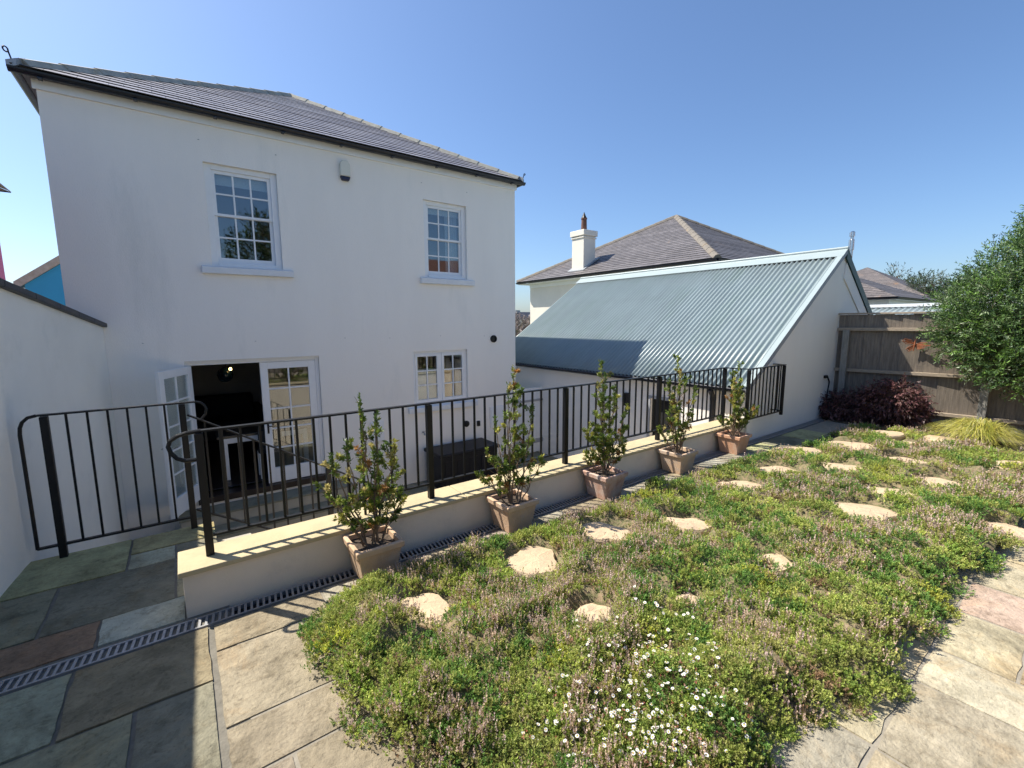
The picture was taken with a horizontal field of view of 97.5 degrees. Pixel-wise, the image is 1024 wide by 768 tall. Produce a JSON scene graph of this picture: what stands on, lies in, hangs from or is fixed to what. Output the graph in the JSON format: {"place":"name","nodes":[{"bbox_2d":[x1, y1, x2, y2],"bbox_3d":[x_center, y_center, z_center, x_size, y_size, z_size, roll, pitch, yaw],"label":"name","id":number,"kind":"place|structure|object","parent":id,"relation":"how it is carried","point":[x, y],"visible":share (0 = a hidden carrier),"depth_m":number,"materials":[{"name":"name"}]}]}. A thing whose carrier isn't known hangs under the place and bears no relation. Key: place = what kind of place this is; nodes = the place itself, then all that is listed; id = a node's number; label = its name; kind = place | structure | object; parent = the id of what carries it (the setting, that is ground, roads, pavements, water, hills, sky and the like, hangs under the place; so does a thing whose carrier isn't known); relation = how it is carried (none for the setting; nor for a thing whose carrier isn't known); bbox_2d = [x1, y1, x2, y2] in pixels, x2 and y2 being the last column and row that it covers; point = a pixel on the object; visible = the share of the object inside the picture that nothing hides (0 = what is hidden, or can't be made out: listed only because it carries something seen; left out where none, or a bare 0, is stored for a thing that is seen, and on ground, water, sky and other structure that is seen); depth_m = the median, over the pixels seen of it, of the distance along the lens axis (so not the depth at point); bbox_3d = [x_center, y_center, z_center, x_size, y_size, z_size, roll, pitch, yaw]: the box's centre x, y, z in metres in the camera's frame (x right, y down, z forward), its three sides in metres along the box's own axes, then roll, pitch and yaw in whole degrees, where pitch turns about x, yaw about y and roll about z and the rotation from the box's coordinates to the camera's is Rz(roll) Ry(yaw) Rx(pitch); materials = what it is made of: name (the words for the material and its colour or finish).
{"place":"outdoors","nodes":[
{"label":"outdoors","id":0,"kind":"place"},
{"bbox_2d":[209,480,268,492],"bbox_3d":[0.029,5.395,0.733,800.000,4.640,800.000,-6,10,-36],"label":"ground","id":1,"kind":"structure","parent":0,"point":[239,486],"depth_m":8.74,"materials":[{"name":"grey stone"}]},
{"bbox_2d":[0,183,10,279],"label":"house","id":2,"kind":"structure","parent":1,"relation":"on","point":[2,274],"depth_m":6.75,"materials":[{"name":"pink paint"}]},
{"bbox_2d":[13,255,65,305],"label":"house","id":3,"kind":"structure","parent":1,"relation":"on","point":[44,279],"depth_m":9.77,"materials":[{"name":"paint"}]},
{"bbox_2d":[1,45,525,539],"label":"house","id":4,"kind":"structure","parent":1,"relation":"on","point":[285,255],"depth_m":7.07,"materials":[{"name":"white paint"}]},
{"bbox_2d":[154,366,199,519],"bbox_3d":[-4.520,0.762,6.139,0.164,1.944,0.800,-2,8,-10],"label":"door","id":5,"kind":"structure","parent":4,"relation":"in","point":[182,504],"depth_m":6.02,"materials":[{"name":"white paint"}]},
{"bbox_2d":[217,364,232,381],"bbox_3d":[-5.182,-0.475,8.109,0.320,0.888,0.370,-6,10,-36],"label":"pendant lamp","id":6,"kind":"object","parent":4,"relation":"hanging from","point":[224,374],"visible":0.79,"depth_m":8.10,"materials":[{"name":"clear glass"}]},
{"bbox_2d":[203,163,281,269],"bbox_3d":[-3.980,-2.439,6.671,0.917,1.408,0.160,-6,10,-36],"label":"window","id":7,"kind":"structure","parent":4,"relation":"in","point":[214,174],"depth_m":6.63,"materials":[{"name":"white paint"}]},
{"bbox_2d":[214,420,309,479],"bbox_3d":[-4.372,1.128,7.926,1.400,0.734,0.700,-6,10,-36],"label":"dining table","id":8,"kind":"object","parent":4,"relation":"on","point":[230,437],"visible":0.59,"depth_m":7.76,"materials":[{"name":"white paint"}]},
{"bbox_2d":[257,428,282,478],"bbox_3d":[-4.076,1.135,7.565,0.350,0.814,0.270,-6,10,-36],"label":"dining chair","id":9,"kind":"object","parent":4,"relation":"on","point":[275,438],"visible":0.45,"depth_m":7.46,"materials":[{"name":"fabric"}]},
{"bbox_2d":[259,360,321,482],"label":"door","id":10,"kind":"structure","parent":4,"relation":"in","point":[290,470],"depth_m":7.27,"materials":[{"name":"white paint"}]},
{"bbox_2d":[413,349,466,405],"bbox_3d":[-1.434,-0.145,8.855,1.174,1.038,0.145,-6,10,-36],"label":"window","id":11,"kind":"structure","parent":4,"relation":"in","point":[450,382],"depth_m":8.83,"materials":[{"name":"white paint"}]},
{"bbox_2d":[423,200,465,279],"bbox_3d":[-1.341,-2.731,8.644,0.909,1.388,0.233,-6,10,-36],"label":"window","id":12,"kind":"structure","parent":4,"relation":"in","point":[450,213],"depth_m":8.73,"materials":[{"name":"white paint"}]},
{"bbox_2d":[178,418,744,617],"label":"wall","id":13,"kind":"structure","parent":1,"relation":"on","point":[238,570],"depth_m":3.30,"materials":[{"name":"stone"}]},
{"bbox_2d":[166,363,786,556],"bbox_3d":[1.058,0.401,4.844,7.572,0.826,0.359,-6,10,-36],"label":"metal railing","id":14,"kind":"object","parent":13,"relation":"on","point":[200,460],"visible":0.88,"depth_m":3.90,"materials":[{"name":"black metal"}]},
{"bbox_2d":[515,310,529,328],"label":"house","id":15,"kind":"structure","parent":1,"relation":"on","point":[523,313],"depth_m":57.99,"materials":[{"name":"brown stone"}]},
{"bbox_2d":[516,212,784,323],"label":"house","id":16,"kind":"structure","parent":1,"relation":"on","point":[675,240],"depth_m":19.44,"materials":[{"name":"grey tile"}]},
{"bbox_2d":[859,278,939,308],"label":"house","id":17,"kind":"structure","parent":1,"relation":"on","point":[876,293],"depth_m":21.80,"materials":[{"name":"grey tile"}]},
{"bbox_2d":[857,267,946,301],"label":"house","id":18,"kind":"structure","parent":1,"relation":"on","point":[867,273],"depth_m":31.43,"materials":[{"name":"white paint"}]},
{"bbox_2d":[884,262,934,289],"bbox_3d":[29.621,-5.656,34.963,6.076,7.815,6.473,-6,10,-36],"label":"conifer","id":19,"kind":"object","parent":1,"relation":"on","point":[908,276],"visible":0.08,"depth_m":34.31,"materials":[{"name":"green plant"}]},
{"bbox_2d":[903,268,959,306],"bbox_3d":[26.970,-4.223,29.294,3.726,6.534,2.880,2,8,17],"label":"distant tree","id":20,"kind":"object","parent":1,"relation":"on","point":[922,284],"visible":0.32,"depth_m":28.67,"materials":[{"name":"green plant"}]},
{"bbox_2d":[870,301,1004,314],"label":"outbuilding","id":21,"kind":"structure","parent":1,"relation":"on","point":[913,308],"depth_m":14.08,"materials":[{"name":"white paint"}]},
{"bbox_2d":[383,453,557,501],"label":"terrace","id":22,"kind":"structure","parent":0,"point":[424,488],"depth_m":8.57,"materials":[{"name":"grey stone"}]},
{"bbox_2d":[218,533,250,541],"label":"garden steps","id":23,"kind":"structure","parent":22,"relation":"on","point":[234,537],"depth_m":4.14,"materials":[{"name":"stone"}]},
{"bbox_2d":[187,414,391,529],"bbox_3d":[-1.990,1.311,4.540,1.926,2.290,0.046,-6,10,-36],"label":"stair railing","id":24,"kind":"object","parent":23,"relation":"on","point":[329,481],"visible":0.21,"depth_m":4.22,"materials":[{"name":"black metal"}]},
{"bbox_2d":[180,486,368,540],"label":"door steps","id":25,"kind":"structure","parent":22,"relation":"on","point":[253,512],"depth_m":6.69,"materials":[{"name":"stone"}]},
{"bbox_2d":[179,479,367,536],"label":"door step treads","id":26,"kind":"object","parent":25,"relation":"on","point":[237,505],"depth_m":6.77,"materials":[{"name":"grey stone"}]},
{"bbox_2d":[424,438,499,488],"bbox_3d":[-0.960,1.542,8.743,1.320,0.690,0.680,-6,10,-36],"label":"storage box","id":27,"kind":"object","parent":22,"relation":"on","point":[458,456],"visible":0.66,"depth_m":8.45,"materials":[{"name":"black plastic"}]},
{"bbox_2d":[0,420,1023,767],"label":"patio","id":28,"kind":"structure","parent":0,"point":[928,727],"depth_m":2.20,"materials":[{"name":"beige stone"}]},
{"bbox_2d":[17,401,206,557],"bbox_3d":[-3.106,0.739,3.633,1.144,1.125,0.046,-6,10,-36],"label":"metal railing","id":29,"kind":"object","parent":28,"relation":"on","point":[63,543],"visible":1,"depth_m":3.49,"materials":[{"name":"black metal"}]},
{"bbox_2d":[312,392,409,581],"bbox_3d":[-1.037,0.706,3.109,0.677,1.302,0.347,-6,10,-36],"label":"potted shrub","id":30,"kind":"object","parent":28,"relation":"on","point":[376,545],"visible":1,"depth_m":3.13,"materials":[{"name":"green plant"}]},
{"bbox_2d":[0,419,824,695],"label":"drain channel","id":31,"kind":"object","parent":28,"relation":"in","point":[254,605],"visible":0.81,"depth_m":2.92,"materials":[{"name":"grey metal"}]},
{"bbox_2d":[474,365,547,532],"bbox_3d":[0.008,0.543,3.860,0.696,1.413,0.338,-6,10,-36],"label":"potted shrub","id":32,"kind":"object","parent":28,"relation":"on","point":[512,510],"visible":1,"depth_m":3.86,"materials":[{"name":"green plant"}]},
{"bbox_2d":[581,360,630,500],"bbox_3d":[0.932,0.445,4.541,0.674,1.415,0.355,-6,10,-36],"label":"potted shrub","id":33,"kind":"object","parent":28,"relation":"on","point":[603,481],"visible":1,"depth_m":4.54,"materials":[{"name":"green plant"}]},
{"bbox_2d":[656,354,698,474],"bbox_3d":[1.956,0.346,5.290,0.653,1.396,0.345,-6,10,-36],"label":"potted shrub","id":34,"kind":"object","parent":28,"relation":"on","point":[677,459],"visible":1,"depth_m":5.29,"materials":[{"name":"green plant"}]},
{"bbox_2d":[716,361,760,454],"bbox_3d":[3.088,0.300,6.120,0.774,1.253,0.338,-6,10,-36],"label":"potted shrub","id":35,"kind":"object","parent":28,"relation":"on","point":[732,441],"visible":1,"depth_m":6.06,"materials":[{"name":"green plant"}]},
{"bbox_2d":[0,0,1023,311],"label":"sky","id":36,"kind":"structure","parent":0,"point":[785,126],"materials":[{"name":"blue"}]},
{"bbox_2d":[515,312,529,336],"bbox_3d":[0.114,-3.471,33.846,4.169,4.086,3.928,-6,10,-36],"label":"pale shrub","id":37,"kind":"object","parent":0,"point":[522,326],"visible":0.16,"depth_m":33.17,"materials":[{"name":"grey plant"}]},
{"bbox_2d":[520,451,542,458],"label":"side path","id":38,"kind":"structure","parent":0,"point":[536,453],"depth_m":10.57,"materials":[{"name":"grey stone"}]},
{"bbox_2d":[515,231,872,458],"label":"garage","id":39,"kind":"structure","parent":0,"point":[769,310],"depth_m":8.59,"materials":[{"name":"white paint"}]},
{"bbox_2d":[516,387,542,452],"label":"garden gate","id":40,"kind":"structure","parent":39,"relation":"attached to","point":[536,423],"depth_m":10.33,"materials":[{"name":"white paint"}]},
{"bbox_2d":[652,399,676,435],"bbox_3d":[2.730,1.116,7.987,0.040,1.699,0.536,-6,10,-36],"label":"door","id":41,"kind":"structure","parent":39,"relation":"in","point":[666,402],"depth_m":7.95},
{"bbox_2d":[912,422,932,429],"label":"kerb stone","id":42,"kind":"object","parent":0,"point":[927,426],"visible":0.16,"depth_m":7.39,"materials":[{"name":"beige stone"}]},
{"bbox_2d":[823,416,1023,446],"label":"bed soil","id":43,"kind":"structure","parent":0,"point":[884,427],"depth_m":7.20,"materials":[{"name":"brown soil"}]},
{"bbox_2d":[818,373,942,429],"bbox_3d":[6.306,0.317,7.920,1.234,1.167,1.867,-6,10,-36],"label":"japanese maple","id":44,"kind":"object","parent":43,"relation":"on","point":[880,404],"visible":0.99,"depth_m":7.54,"materials":[{"name":"purple plant"}]},
{"bbox_2d":[916,204,1023,404],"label":"olive tree","id":45,"kind":"object","parent":43,"relation":"on","point":[1000,285],"visible":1,"depth_m":6.52,"materials":[{"name":"green plant"}]},
{"bbox_2d":[920,415,1023,449],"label":"grass tuft","id":46,"kind":"object","parent":43,"relation":"on","point":[976,429],"visible":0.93,"depth_m":6.33,"materials":[{"name":"yellow plant"}]},
{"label":"garden soil","id":47,"kind":"structure","parent":0,"visible":0},
{"bbox_2d":[0,278,129,596],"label":"garden wall","id":48,"kind":"structure","parent":47,"relation":"on","point":[53,357],"depth_m":4.01,"materials":[{"name":"paint"}]},
{"bbox_2d":[0,525,249,767],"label":"patio bedding","id":49,"kind":"object","parent":47,"relation":"on","point":[224,748],"visible":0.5,"depth_m":2.33,"materials":[{"name":"grey concrete"}]},
{"bbox_2d":[296,419,1023,767],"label":"lawn mound","id":50,"kind":"object","parent":47,"relation":"on","point":[588,594],"visible":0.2,"depth_m":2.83,"materials":[{"name":"green plant"}]},
{"bbox_2d":[399,593,449,629],"bbox_3d":[-0.517,1.392,2.705,0.278,0.109,0.395,-6,10,-36],"label":"stepping stone","id":51,"kind":"object","parent":50,"relation":"on","point":[435,604],"visible":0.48,"depth_m":2.72,"materials":[{"name":"stone"}]},
{"bbox_2d":[504,546,559,584],"bbox_3d":[0.134,1.312,3.266,0.396,0.109,0.419,-1,8,-7],"label":"stepping stone","id":52,"kind":"object","parent":50,"relation":"on","point":[529,559],"visible":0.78,"depth_m":3.22,"materials":[{"name":"stone"}]},
{"bbox_2d":[572,603,613,623],"bbox_3d":[0.448,1.395,2.647,0.373,0.109,0.192,-2,8,-13],"label":"stepping stone","id":53,"kind":"object","parent":50,"relation":"on","point":[591,608],"visible":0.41,"depth_m":2.65,"materials":[{"name":"stone"}]},
{"bbox_2d":[580,522,634,547],"bbox_3d":[0.776,1.253,3.675,0.416,0.109,0.485,-6,10,-36],"label":"stepping stone","id":54,"kind":"object","parent":50,"relation":"on","point":[599,531],"visible":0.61,"depth_m":3.66,"materials":[{"name":"stone"}]},
{"bbox_2d":[516,585,763,767],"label":"daisy plant","id":55,"kind":"object","parent":50,"relation":"on","point":[683,675],"visible":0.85,"depth_m":1.90,"materials":[{"name":"green plant"}]},
{"bbox_2d":[661,517,711,535],"bbox_3d":[1.453,1.229,3.829,0.487,0.109,0.241,1,8,7],"label":"stepping stone","id":56,"kind":"object","parent":50,"relation":"on","point":[689,523],"visible":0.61,"depth_m":3.78,"materials":[{"name":"stone"}]},
{"bbox_2d":[676,594,705,610],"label":"stepping stone","id":57,"kind":"object","parent":50,"relation":"on","point":[692,598],"visible":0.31,"depth_m":2.77,"materials":[{"name":"stone"}]},
{"bbox_2d":[720,481,762,492],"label":"stepping stone","id":58,"kind":"object","parent":50,"relation":"on","point":[745,483],"visible":0.26,"depth_m":4.72,"materials":[{"name":"stone"}]},
{"bbox_2d":[757,553,794,574],"bbox_3d":[1.833,1.313,3.196,0.406,0.109,0.218,-3,8,-17],"label":"stepping stone","id":59,"kind":"object","parent":50,"relation":"on","point":[780,559],"visible":0.3,"depth_m":3.21,"materials":[{"name":"stone"}]},
{"bbox_2d":[757,466,797,474],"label":"stepping stone","id":60,"kind":"object","parent":50,"relation":"on","point":[768,469],"visible":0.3,"depth_m":5.21,"materials":[{"name":"stone"}]},
{"bbox_2d":[778,446,822,454],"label":"stepping stone","id":61,"kind":"object","parent":50,"relation":"on","point":[812,450],"visible":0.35,"depth_m":5.98,"materials":[{"name":"stone"}]},
{"bbox_2d":[823,462,861,473],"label":"stepping stone","id":62,"kind":"object","parent":50,"relation":"on","point":[847,468],"visible":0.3,"depth_m":5.27,"materials":[{"name":"stone"}]},
{"bbox_2d":[828,441,872,450],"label":"stepping stone","id":63,"kind":"object","parent":50,"relation":"on","point":[854,444],"visible":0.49,"depth_m":6.21,"materials":[{"name":"stone"}]},
{"bbox_2d":[833,502,899,522],"bbox_3d":[3.201,1.191,4.035,0.501,0.109,0.432,2,8,17],"label":"stepping stone","id":64,"kind":"object","parent":50,"relation":"on","point":[869,510],"visible":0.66,"depth_m":4.03,"materials":[{"name":"stone"}]},
{"bbox_2d":[869,430,907,440],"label":"stepping stone","id":65,"kind":"object","parent":50,"relation":"on","point":[899,436],"visible":0.48,"depth_m":6.76,"materials":[{"name":"stone"}]},
{"bbox_2d":[870,487,913,499],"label":"stepping stone","id":66,"kind":"object","parent":50,"relation":"on","point":[880,490],"visible":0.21,"depth_m":4.51,"materials":[{"name":"stone"}]},
{"bbox_2d":[889,457,929,464],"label":"stepping stone","id":67,"kind":"object","parent":50,"relation":"on","point":[905,459],"visible":0.19,"depth_m":5.53,"materials":[{"name":"stone"}]},
{"bbox_2d":[915,477,960,490],"bbox_3d":[4.513,1.083,4.780,0.404,0.109,0.509,-6,10,-36],"label":"stepping stone","id":68,"kind":"object","parent":50,"relation":"on","point":[929,480],"visible":0.29,"depth_m":4.78,"materials":[{"name":"stone"}]},
{"bbox_2d":[924,435,957,442],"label":"stepping stone","id":69,"kind":"object","parent":50,"relation":"on","point":[932,437],"visible":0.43,"depth_m":6.55,"materials":[{"name":"stone"}]},
{"bbox_2d":[979,522,1023,544],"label":"stepping stone","id":70,"kind":"object","parent":50,"relation":"on","point":[1018,532],"visible":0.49,"depth_m":3.66,"materials":[{"name":"stone"}]},
{"bbox_2d":[992,460,1022,468],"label":"stepping stone","id":71,"kind":"object","parent":50,"relation":"on","point":[1003,461],"visible":0.23,"depth_m":5.38,"materials":[{"name":"stone"}]},
{"bbox_2d":[833,311,1023,436],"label":"wooden fence","id":72,"kind":"object","parent":47,"relation":"on","point":[869,347],"visible":0.5,"depth_m":7.66,"materials":[{"name":"wood"}]},
{"bbox_2d":[902,338,929,351],"bbox_3d":[6.826,-0.658,7.574,0.068,0.239,0.378,-7,10,-41],"label":"butterfly ornament","id":73,"kind":"object","parent":72,"relation":"attached to","point":[918,345],"visible":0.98,"depth_m":7.60,"materials":[{"name":"metal"}]}
]}

